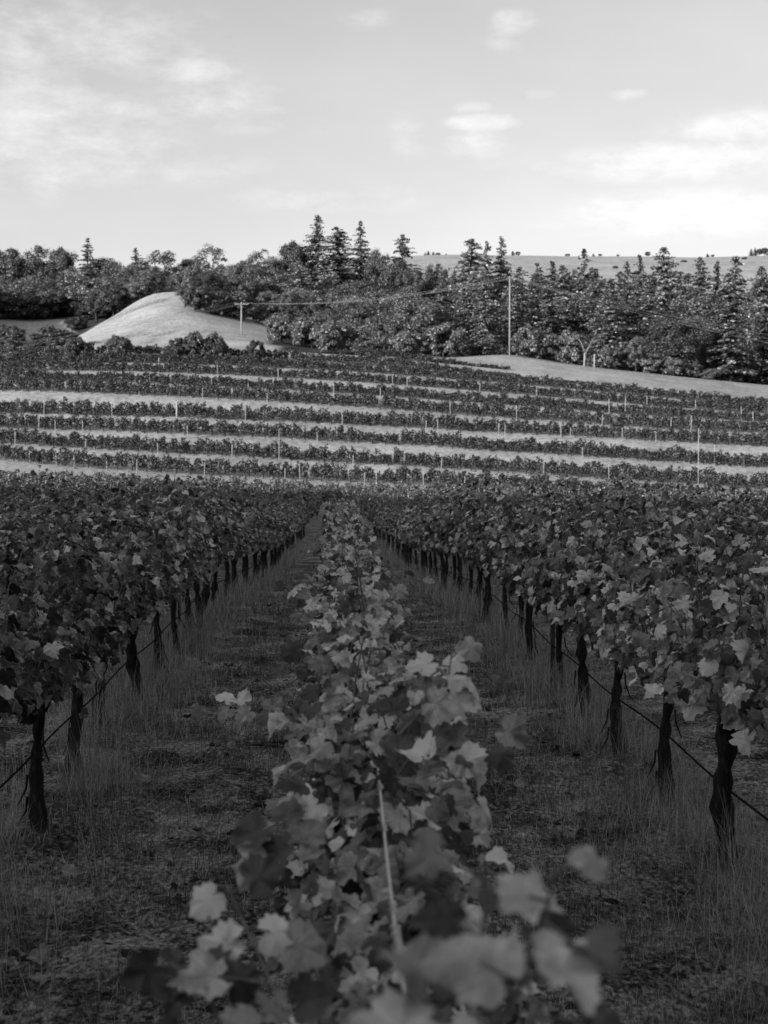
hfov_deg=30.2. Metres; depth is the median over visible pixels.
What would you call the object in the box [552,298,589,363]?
fir tree
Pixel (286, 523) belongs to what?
grapevine
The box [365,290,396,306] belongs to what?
oak tree
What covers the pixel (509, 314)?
utility pole
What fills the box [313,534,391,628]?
grapevine
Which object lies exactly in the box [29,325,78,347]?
shrub
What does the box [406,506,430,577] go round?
grapevine
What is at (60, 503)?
grapevine
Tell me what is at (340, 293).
oak tree
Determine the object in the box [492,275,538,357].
fir tree
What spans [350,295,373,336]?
oak tree
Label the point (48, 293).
oak tree
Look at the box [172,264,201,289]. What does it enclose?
oak tree
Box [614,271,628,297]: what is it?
fir tree
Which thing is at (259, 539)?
grapevine
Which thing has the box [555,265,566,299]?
fir tree
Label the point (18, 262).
oak tree
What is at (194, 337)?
shrub
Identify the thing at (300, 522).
grapevine
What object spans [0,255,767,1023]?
ground
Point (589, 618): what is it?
grapevine
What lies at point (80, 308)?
shrub
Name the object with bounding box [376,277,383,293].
fir tree
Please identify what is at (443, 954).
grapevine
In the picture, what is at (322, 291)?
oak tree
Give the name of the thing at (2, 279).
oak tree
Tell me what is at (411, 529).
grapevine
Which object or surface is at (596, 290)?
fir tree
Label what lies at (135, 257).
fir tree
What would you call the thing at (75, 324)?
shrub
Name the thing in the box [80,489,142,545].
grapevine
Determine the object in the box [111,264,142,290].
oak tree
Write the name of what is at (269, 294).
oak tree
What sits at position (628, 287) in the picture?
fir tree
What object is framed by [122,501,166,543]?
grapevine
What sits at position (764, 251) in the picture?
oak tree
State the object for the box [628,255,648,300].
fir tree
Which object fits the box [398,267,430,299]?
oak tree
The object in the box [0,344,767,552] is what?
vineyard rows
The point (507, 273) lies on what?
fir tree
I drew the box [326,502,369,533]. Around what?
grapevine
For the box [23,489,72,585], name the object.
grapevine
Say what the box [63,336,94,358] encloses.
shrub
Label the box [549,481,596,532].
grapevine
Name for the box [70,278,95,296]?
oak tree
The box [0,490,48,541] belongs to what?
grapevine
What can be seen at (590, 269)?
fir tree
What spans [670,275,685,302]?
fir tree
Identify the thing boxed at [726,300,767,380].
oak tree
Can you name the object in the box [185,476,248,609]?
grapevine
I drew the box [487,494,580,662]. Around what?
grapevine
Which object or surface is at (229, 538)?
grapevine
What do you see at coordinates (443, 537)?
grapevine
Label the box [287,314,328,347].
shrub
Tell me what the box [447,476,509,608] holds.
grapevine
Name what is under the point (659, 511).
grapevine
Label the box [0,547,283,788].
drip hose
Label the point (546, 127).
sky
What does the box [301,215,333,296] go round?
fir tree
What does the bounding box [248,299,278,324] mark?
shrub
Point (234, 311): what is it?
shrub
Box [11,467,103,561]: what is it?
grapevine
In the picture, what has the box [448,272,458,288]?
fir tree
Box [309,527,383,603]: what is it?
grapevine
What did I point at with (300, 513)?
grapevine
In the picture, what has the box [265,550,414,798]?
grapevine
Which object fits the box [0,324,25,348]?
shrub
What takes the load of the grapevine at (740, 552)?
on the ground at (164, 329)
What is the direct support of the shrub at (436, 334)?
on the ground at (164, 329)
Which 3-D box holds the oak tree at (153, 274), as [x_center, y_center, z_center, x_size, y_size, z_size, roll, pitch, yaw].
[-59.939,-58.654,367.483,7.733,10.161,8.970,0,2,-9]
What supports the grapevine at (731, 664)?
on the ground at (164, 329)
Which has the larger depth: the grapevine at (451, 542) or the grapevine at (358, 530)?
the grapevine at (451, 542)
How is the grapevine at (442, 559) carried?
on the ground at (164, 329)
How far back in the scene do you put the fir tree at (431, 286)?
313.61 m
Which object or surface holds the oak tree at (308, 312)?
on the ground at (164, 329)
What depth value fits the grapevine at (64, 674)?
7.67 m
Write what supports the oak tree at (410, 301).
on the ground at (164, 329)
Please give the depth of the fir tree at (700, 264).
296.33 m
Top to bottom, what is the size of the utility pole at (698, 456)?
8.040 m
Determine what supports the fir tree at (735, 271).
on the ground at (164, 329)
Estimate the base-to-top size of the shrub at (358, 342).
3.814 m
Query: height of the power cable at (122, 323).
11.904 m
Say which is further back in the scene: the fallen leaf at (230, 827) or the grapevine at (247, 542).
the grapevine at (247, 542)
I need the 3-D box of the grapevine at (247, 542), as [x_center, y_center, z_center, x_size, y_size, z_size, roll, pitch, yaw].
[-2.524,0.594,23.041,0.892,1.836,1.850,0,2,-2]
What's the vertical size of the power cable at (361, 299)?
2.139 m
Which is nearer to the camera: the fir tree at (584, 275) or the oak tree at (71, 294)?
the fir tree at (584, 275)
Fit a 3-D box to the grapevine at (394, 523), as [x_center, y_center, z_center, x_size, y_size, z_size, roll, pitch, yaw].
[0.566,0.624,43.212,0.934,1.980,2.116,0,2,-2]
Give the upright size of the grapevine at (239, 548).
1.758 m
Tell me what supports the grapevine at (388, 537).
on the ground at (164, 329)
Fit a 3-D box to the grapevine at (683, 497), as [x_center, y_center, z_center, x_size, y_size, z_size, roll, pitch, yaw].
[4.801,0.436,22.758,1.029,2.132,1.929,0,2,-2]
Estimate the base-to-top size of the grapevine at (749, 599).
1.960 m
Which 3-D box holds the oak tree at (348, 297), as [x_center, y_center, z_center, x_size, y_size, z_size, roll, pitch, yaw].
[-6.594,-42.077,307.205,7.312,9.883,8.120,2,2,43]
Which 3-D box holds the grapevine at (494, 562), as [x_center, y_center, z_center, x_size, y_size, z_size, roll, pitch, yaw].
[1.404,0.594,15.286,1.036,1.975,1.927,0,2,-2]
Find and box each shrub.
[0,291,27,317]
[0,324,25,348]
[4,292,59,319]
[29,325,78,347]
[50,290,80,315]
[63,315,87,331]
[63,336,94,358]
[69,293,115,319]
[103,334,133,360]
[168,337,188,357]
[174,286,213,310]
[182,330,210,357]
[201,290,231,314]
[206,331,228,356]
[220,291,259,319]
[246,339,265,362]
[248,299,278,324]
[263,312,299,342]
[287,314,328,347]
[309,320,358,353]
[346,336,383,353]
[386,330,432,354]
[421,322,468,357]
[429,344,470,356]
[464,338,508,355]
[510,323,549,357]
[535,332,565,360]
[555,329,590,363]
[591,345,620,368]
[618,347,640,370]
[638,352,665,372]
[657,356,686,375]
[683,361,703,377]
[698,368,723,379]
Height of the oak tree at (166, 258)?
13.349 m
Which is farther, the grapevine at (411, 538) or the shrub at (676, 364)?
the shrub at (676, 364)
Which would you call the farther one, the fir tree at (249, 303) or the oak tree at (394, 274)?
the fir tree at (249, 303)
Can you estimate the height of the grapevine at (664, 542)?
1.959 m
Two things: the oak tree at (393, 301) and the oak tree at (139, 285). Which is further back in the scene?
the oak tree at (139, 285)
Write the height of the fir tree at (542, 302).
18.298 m
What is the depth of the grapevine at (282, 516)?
43.00 m
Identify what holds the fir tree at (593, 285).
on the ground at (164, 329)
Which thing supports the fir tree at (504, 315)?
on the ground at (164, 329)
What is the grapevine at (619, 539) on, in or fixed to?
on the ground at (164, 329)
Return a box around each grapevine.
[0,465,48,612]
[0,478,72,614]
[0,484,29,591]
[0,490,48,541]
[0,490,124,832]
[0,493,31,523]
[0,502,136,776]
[0,539,70,748]
[0,554,11,564]
[3,483,51,523]
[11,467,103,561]
[18,510,160,730]
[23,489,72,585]
[32,484,83,527]
[48,475,117,560]
[62,477,198,700]
[68,476,121,552]
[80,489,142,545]
[105,487,154,581]
[114,473,208,677]
[116,486,158,542]
[121,829,623,1023]
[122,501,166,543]
[123,467,232,654]
[138,488,171,521]
[152,469,230,639]
[163,475,242,613]
[163,490,239,627]
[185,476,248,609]
[189,594,476,920]
[197,496,249,602]
[207,493,255,592]
[221,483,273,588]
[222,489,263,593]
[223,494,270,584]
[229,636,568,1023]
[231,489,277,582]
[240,491,278,580]
[247,501,286,571]
[248,496,279,573]
[256,496,283,580]
[260,496,289,566]
[262,500,288,571]
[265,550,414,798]
[268,501,292,561]
[272,500,292,560]
[272,501,295,565]
[273,499,296,555]
[273,507,290,566]
[274,498,300,552]
[274,503,297,553]
[274,552,434,672]
[280,508,300,547]
[286,501,305,547]
[288,506,302,549]
[289,504,305,551]
[292,504,306,536]
[307,510,365,569]
[308,517,377,565]
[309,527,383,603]
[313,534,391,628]
[315,512,373,573]
[324,499,366,538]
[325,497,362,523]
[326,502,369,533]
[373,499,394,543]
[375,501,392,546]
[376,508,390,549]
[377,500,392,547]
[379,497,401,546]
[382,504,403,552]
[382,504,404,552]
[385,500,404,559]
[387,503,409,564]
[389,499,409,561]
[390,498,414,567]
[390,499,413,562]
[391,505,413,565]
[392,494,430,576]
[393,498,418,568]
[401,495,435,577]
[404,490,440,574]
[406,503,432,570]
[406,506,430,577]
[412,502,446,580]
[416,494,447,589]
[418,477,479,593]
[420,486,457,591]
[429,488,488,600]
[430,474,499,602]
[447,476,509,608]
[453,481,519,622]
[463,470,554,634]
[468,476,566,647]
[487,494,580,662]
[501,474,625,687]
[505,489,527,525]
[516,490,658,716]
[530,482,565,525]
[532,481,582,533]
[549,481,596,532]
[551,474,702,755]
[562,478,612,549]
[567,469,650,566]
[588,477,667,567]
[588,483,765,802]
[600,476,700,588]
[610,485,641,529]
[613,480,767,868]
[625,492,666,546]
[634,490,682,578]
[635,477,719,577]
[648,473,714,543]
[654,491,763,638]
[687,494,750,588]
[691,488,767,652]
[692,535,767,757]
[705,481,766,567]
[714,489,753,520]
[729,487,763,535]
[732,505,767,608]
[734,492,767,553]
[740,479,767,542]
[750,482,767,551]
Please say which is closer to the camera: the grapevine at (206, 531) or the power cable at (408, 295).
the grapevine at (206, 531)
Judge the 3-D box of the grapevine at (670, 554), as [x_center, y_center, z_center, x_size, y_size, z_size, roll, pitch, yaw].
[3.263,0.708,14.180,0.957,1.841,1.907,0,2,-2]
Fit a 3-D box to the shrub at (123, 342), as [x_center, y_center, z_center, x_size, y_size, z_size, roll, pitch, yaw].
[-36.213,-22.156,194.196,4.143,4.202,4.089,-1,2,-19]
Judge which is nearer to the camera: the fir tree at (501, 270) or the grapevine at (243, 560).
the grapevine at (243, 560)
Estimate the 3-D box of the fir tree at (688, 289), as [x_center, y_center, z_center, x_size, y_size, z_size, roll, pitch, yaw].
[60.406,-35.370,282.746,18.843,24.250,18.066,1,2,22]
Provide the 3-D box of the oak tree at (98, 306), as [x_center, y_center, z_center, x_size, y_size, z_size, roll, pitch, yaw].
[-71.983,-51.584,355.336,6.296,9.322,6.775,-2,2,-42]
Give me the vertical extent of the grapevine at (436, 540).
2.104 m
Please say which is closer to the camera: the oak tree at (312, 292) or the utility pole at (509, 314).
the utility pole at (509, 314)
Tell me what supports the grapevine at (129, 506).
on the ground at (164, 329)
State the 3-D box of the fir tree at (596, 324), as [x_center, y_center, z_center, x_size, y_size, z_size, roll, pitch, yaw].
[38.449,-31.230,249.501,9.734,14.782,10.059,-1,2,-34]
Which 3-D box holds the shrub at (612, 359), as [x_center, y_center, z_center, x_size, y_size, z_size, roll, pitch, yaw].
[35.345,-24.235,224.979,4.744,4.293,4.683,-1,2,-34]
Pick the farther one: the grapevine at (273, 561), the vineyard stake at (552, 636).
the grapevine at (273, 561)
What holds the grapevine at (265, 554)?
on the ground at (164, 329)
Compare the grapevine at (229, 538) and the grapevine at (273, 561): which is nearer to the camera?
the grapevine at (229, 538)
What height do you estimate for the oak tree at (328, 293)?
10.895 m
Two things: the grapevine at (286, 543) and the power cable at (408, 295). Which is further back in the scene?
the power cable at (408, 295)
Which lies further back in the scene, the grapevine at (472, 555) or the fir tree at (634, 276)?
the fir tree at (634, 276)
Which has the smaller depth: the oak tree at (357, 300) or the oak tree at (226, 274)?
the oak tree at (357, 300)
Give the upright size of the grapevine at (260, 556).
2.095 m
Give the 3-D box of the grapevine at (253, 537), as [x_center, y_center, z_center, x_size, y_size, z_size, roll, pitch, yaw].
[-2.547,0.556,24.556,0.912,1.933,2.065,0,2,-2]
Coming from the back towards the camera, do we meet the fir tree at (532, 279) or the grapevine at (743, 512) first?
the fir tree at (532, 279)
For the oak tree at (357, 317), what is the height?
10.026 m
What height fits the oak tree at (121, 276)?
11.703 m
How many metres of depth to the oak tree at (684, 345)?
241.74 m
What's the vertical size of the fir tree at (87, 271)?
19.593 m
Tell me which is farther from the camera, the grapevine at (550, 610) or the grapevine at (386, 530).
the grapevine at (386, 530)
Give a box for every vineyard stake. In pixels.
[177,518,180,635]
[459,501,461,599]
[550,506,555,689]
[642,501,645,545]
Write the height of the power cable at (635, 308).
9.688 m
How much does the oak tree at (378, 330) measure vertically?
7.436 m
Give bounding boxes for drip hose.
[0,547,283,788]
[395,545,767,820]
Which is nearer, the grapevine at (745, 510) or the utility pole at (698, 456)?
the grapevine at (745, 510)
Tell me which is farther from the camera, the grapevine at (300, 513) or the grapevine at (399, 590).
the grapevine at (300, 513)
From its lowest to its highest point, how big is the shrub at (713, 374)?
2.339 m
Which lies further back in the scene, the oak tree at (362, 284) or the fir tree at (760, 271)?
the oak tree at (362, 284)
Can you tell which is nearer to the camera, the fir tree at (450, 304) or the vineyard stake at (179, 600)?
the vineyard stake at (179, 600)
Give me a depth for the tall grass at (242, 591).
9.63 m
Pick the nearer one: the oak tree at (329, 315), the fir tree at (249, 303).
the oak tree at (329, 315)
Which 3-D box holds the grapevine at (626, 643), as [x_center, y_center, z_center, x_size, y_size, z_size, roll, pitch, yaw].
[1.657,0.823,8.229,0.935,1.970,1.829,0,2,-2]
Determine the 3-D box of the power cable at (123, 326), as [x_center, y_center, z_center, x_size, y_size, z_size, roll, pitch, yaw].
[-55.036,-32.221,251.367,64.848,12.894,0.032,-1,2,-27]
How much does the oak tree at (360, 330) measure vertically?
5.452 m
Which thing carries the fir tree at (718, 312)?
on the ground at (164, 329)
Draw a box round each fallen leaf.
[26,942,49,964]
[31,970,51,985]
[62,863,83,876]
[138,773,153,783]
[219,822,233,833]
[225,740,237,749]
[509,776,524,790]
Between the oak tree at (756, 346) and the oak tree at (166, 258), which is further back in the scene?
the oak tree at (166, 258)
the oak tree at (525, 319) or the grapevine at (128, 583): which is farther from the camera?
the oak tree at (525, 319)
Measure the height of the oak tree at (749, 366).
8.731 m
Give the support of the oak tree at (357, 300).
on the ground at (164, 329)
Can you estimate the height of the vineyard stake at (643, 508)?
1.650 m
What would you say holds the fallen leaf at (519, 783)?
on the ground at (164, 329)
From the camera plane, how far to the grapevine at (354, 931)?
2.91 m
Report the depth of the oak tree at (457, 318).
274.07 m
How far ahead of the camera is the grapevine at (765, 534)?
17.56 m
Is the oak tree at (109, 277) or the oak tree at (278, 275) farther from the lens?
the oak tree at (109, 277)
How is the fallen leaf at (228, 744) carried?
on the ground at (164, 329)
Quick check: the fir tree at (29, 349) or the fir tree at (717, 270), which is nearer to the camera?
the fir tree at (29, 349)
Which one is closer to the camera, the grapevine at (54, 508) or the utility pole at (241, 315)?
the grapevine at (54, 508)
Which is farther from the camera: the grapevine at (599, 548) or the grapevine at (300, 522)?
the grapevine at (300, 522)
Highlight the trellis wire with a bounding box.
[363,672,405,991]
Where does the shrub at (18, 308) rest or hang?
on the ground at (164, 329)
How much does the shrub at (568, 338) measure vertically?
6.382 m
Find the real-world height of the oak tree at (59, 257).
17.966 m
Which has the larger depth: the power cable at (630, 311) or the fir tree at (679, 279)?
the fir tree at (679, 279)
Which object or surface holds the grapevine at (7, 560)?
on the ground at (164, 329)
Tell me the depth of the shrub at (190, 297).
285.54 m
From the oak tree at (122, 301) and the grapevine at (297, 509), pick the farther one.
the oak tree at (122, 301)
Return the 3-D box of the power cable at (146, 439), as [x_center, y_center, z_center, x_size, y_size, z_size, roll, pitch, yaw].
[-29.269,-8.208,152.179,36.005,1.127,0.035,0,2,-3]
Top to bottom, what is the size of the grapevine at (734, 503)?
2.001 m
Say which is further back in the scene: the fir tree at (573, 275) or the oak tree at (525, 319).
the fir tree at (573, 275)
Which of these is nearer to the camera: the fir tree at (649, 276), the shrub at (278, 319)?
the shrub at (278, 319)
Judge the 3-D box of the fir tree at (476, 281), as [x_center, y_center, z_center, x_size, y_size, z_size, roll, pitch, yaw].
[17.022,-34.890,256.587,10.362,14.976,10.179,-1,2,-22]
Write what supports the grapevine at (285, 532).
on the ground at (164, 329)
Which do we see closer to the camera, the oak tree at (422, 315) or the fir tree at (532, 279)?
the oak tree at (422, 315)
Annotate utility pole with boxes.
[238,302,247,334]
[509,276,512,356]
[698,428,698,484]
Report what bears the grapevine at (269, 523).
on the ground at (164, 329)
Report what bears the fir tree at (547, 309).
on the ground at (164, 329)
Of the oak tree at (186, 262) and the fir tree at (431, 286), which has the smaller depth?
the fir tree at (431, 286)
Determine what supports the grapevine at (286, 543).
on the ground at (164, 329)
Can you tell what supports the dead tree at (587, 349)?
on the ground at (164, 329)
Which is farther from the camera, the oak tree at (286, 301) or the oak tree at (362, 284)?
the oak tree at (362, 284)
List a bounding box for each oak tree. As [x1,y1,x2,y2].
[0,247,33,280]
[0,274,15,291]
[0,284,22,304]
[1,277,23,292]
[6,276,45,317]
[12,243,54,290]
[23,275,59,292]
[33,280,69,318]
[44,246,79,289]
[56,269,79,289]
[62,271,101,318]
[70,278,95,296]
[80,282,103,295]
[82,257,124,281]
[83,287,105,321]
[92,281,132,316]
[94,276,107,280]
[100,274,118,290]
[102,272,134,312]
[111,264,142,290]
[124,276,158,299]
[137,250,176,292]
[137,266,165,292]
[165,272,194,291]
[171,257,207,273]
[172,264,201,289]
[191,243,227,275]
[191,272,221,291]
[210,272,226,291]
[217,266,233,288]
[224,273,260,298]
[225,260,255,291]
[239,267,284,302]
[243,249,281,278]
[255,267,288,299]
[256,290,280,307]
[271,300,300,324]
[272,291,305,318]
[273,239,314,282]
[277,302,302,320]
[281,288,308,307]
[293,288,322,313]
[293,292,318,320]
[304,285,329,307]
[312,308,340,319]
[321,303,350,340]
[323,284,356,309]
[324,284,380,307]
[332,302,359,311]
[335,299,371,338]
[336,317,358,337]
[339,298,379,314]
[341,280,380,295]
[341,294,364,304]
[343,299,394,335]
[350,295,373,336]
[354,324,370,338]
[361,247,390,288]
[363,314,394,350]
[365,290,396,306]
[366,289,378,305]
[367,315,407,349]
[378,259,411,296]
[378,291,407,313]
[388,298,451,355]
[395,296,448,338]
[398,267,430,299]
[424,262,454,305]
[451,308,498,334]
[519,314,564,338]
[556,287,641,337]
[616,319,662,371]
[627,335,643,371]
[638,317,716,375]
[654,288,725,377]
[661,313,715,377]
[700,345,719,379]
[722,312,767,382]
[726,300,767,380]
[735,348,762,382]
[751,313,767,377]
[762,248,767,254]
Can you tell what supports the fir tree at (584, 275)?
on the ground at (164, 329)
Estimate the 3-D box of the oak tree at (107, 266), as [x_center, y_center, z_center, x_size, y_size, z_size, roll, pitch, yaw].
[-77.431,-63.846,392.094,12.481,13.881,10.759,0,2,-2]
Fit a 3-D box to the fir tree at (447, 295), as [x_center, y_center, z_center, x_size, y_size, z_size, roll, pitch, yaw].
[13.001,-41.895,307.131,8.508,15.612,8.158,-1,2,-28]
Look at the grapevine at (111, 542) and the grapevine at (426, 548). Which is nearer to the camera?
the grapevine at (111, 542)
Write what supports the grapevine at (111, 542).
on the ground at (164, 329)
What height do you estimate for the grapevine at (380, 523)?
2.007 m
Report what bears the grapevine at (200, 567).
on the ground at (164, 329)
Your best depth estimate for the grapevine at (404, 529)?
34.93 m
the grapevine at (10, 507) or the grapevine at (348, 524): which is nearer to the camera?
the grapevine at (348, 524)
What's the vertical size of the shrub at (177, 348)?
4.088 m
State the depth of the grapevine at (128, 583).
10.57 m
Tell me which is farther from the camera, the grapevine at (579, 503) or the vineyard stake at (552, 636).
the grapevine at (579, 503)
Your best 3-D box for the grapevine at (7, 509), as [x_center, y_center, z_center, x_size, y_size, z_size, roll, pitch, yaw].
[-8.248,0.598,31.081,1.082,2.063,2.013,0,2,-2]
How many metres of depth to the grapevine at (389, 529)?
44.52 m
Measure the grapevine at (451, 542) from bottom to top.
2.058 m
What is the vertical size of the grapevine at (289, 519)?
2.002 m
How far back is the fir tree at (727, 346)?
244.89 m
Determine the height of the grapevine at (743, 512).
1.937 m
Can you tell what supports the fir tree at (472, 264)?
on the ground at (164, 329)
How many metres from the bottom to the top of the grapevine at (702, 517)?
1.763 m
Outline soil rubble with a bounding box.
[0,603,767,1023]
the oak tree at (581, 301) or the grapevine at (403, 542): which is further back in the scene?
the oak tree at (581, 301)
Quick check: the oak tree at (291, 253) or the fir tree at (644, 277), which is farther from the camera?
the oak tree at (291, 253)
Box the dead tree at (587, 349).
[577,336,601,366]
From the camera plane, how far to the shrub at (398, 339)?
223.89 m
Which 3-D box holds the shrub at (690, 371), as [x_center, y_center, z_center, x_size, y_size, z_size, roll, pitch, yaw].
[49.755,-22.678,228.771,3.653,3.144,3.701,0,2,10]
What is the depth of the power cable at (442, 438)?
153.61 m
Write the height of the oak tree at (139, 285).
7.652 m
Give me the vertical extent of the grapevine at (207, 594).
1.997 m
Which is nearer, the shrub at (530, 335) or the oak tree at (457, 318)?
the shrub at (530, 335)
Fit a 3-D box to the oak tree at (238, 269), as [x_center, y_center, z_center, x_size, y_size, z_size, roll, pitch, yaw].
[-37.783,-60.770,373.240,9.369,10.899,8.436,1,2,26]
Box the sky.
[0,0,767,267]
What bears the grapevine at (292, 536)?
on the ground at (164, 329)
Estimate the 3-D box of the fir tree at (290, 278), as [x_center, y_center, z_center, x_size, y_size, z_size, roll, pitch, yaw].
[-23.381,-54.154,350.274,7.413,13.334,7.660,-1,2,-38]
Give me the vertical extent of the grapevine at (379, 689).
1.683 m
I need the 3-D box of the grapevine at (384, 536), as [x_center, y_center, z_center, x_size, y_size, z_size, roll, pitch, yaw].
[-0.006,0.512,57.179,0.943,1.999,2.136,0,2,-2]
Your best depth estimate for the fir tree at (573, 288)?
292.34 m
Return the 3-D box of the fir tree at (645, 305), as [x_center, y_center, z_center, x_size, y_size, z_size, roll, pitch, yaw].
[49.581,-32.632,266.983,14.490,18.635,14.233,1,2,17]
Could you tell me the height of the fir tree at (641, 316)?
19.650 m
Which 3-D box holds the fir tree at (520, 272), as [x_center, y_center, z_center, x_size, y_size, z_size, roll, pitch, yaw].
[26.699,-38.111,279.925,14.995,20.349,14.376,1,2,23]
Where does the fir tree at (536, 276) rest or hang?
on the ground at (164, 329)
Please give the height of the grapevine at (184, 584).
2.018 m
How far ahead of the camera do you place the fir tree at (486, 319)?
239.09 m
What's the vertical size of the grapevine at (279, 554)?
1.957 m
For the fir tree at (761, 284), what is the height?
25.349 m
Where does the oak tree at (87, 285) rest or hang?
on the ground at (164, 329)
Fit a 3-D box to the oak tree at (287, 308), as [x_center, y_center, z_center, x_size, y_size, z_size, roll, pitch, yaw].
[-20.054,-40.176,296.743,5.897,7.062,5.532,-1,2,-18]
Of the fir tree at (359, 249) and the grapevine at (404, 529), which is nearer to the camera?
the grapevine at (404, 529)
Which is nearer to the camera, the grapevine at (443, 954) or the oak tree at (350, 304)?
the grapevine at (443, 954)
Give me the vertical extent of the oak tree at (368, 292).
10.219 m
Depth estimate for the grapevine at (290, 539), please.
52.50 m
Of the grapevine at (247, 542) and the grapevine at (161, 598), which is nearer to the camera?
the grapevine at (161, 598)
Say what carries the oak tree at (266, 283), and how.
on the ground at (164, 329)
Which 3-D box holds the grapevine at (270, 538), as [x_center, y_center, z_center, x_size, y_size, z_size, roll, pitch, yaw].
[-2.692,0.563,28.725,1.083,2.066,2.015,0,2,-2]
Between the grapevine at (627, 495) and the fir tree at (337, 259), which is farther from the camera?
the fir tree at (337, 259)
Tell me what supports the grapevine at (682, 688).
on the ground at (164, 329)
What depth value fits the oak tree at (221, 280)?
369.55 m
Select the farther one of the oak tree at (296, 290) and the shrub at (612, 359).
the oak tree at (296, 290)
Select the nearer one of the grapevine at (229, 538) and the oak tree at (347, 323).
the grapevine at (229, 538)
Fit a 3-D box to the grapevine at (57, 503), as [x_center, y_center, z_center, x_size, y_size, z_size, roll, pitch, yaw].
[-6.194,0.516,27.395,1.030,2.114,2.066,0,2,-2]
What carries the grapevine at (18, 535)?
on the ground at (164, 329)
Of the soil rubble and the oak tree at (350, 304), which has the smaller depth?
the soil rubble
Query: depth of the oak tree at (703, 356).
246.68 m
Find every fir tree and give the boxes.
[1,328,28,362]
[26,342,34,361]
[42,338,53,355]
[74,238,98,280]
[126,248,141,296]
[247,296,254,305]
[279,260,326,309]
[281,265,297,294]
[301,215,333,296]
[309,227,368,309]
[320,273,341,311]
[348,221,371,294]
[375,234,425,295]
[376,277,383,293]
[416,275,468,355]
[424,273,437,299]
[432,264,449,283]
[442,283,453,313]
[446,238,503,323]
[447,279,458,318]
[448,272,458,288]
[450,282,468,338]
[455,278,482,344]
[460,277,505,355]
[463,269,511,354]
[480,241,493,297]
[486,236,511,333]
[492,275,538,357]
[493,288,520,354]
[494,270,517,306]
[495,267,534,343]
[523,277,537,308]
[524,280,578,363]
[526,263,546,298]
[527,275,554,356]
[529,282,556,308]
[544,260,560,303]
[548,266,587,357]
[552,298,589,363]
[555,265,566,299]
[563,270,581,296]
[566,282,579,298]
[569,248,592,308]
[570,268,624,368]
[575,290,623,369]
[576,267,604,295]
[579,292,627,367]
[580,275,605,305]
[582,278,636,369]
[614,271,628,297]
[616,298,657,373]
[617,261,635,313]
[624,288,665,374]
[625,285,677,375]
[626,272,662,317]
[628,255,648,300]
[629,270,641,286]
[639,247,683,314]
[647,274,660,301]
[666,273,725,380]
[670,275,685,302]
[684,256,716,298]
[690,297,747,381]
[693,273,767,381]
[712,260,723,300]
[718,256,755,382]
[734,270,766,380]
[735,266,767,384]
[759,340,767,384]
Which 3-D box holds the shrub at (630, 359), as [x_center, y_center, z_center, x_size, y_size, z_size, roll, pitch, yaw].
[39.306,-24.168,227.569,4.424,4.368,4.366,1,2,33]
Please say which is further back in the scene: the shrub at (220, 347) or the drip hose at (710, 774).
the shrub at (220, 347)
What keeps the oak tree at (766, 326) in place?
on the ground at (164, 329)
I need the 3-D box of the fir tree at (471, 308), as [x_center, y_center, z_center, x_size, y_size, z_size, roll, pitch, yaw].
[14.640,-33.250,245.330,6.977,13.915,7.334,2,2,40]
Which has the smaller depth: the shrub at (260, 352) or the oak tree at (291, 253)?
the shrub at (260, 352)
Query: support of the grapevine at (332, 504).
on the ground at (164, 329)
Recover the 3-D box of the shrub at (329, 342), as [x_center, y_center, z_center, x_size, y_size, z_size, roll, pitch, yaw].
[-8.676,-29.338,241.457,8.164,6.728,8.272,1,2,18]
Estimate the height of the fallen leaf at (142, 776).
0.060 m
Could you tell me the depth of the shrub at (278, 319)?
258.01 m
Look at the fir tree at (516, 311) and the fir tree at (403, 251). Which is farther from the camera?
the fir tree at (403, 251)
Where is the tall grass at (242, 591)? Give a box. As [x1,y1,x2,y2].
[0,535,767,1023]
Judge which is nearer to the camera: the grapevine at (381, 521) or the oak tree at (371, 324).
the grapevine at (381, 521)
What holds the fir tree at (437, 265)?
on the ground at (164, 329)
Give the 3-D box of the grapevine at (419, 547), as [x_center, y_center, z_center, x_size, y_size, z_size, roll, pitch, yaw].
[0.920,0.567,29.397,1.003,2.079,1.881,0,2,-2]
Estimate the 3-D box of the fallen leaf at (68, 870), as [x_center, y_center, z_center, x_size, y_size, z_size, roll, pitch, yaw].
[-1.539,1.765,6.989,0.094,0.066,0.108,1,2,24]
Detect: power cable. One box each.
[0,303,241,345]
[5,303,231,340]
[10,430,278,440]
[27,303,245,345]
[255,276,508,303]
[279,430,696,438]
[310,278,507,303]
[319,279,506,303]
[513,277,767,334]
[516,279,762,341]
[517,279,767,338]
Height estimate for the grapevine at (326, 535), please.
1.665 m
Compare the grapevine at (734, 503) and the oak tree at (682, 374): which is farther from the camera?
the oak tree at (682, 374)
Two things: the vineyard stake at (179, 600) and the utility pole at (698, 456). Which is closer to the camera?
the vineyard stake at (179, 600)
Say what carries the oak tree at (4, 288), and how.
on the ground at (164, 329)
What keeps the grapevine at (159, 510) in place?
on the ground at (164, 329)
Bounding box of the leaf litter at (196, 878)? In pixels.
[0,596,767,992]
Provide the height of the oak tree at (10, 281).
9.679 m
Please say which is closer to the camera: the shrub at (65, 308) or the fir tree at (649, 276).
the fir tree at (649, 276)

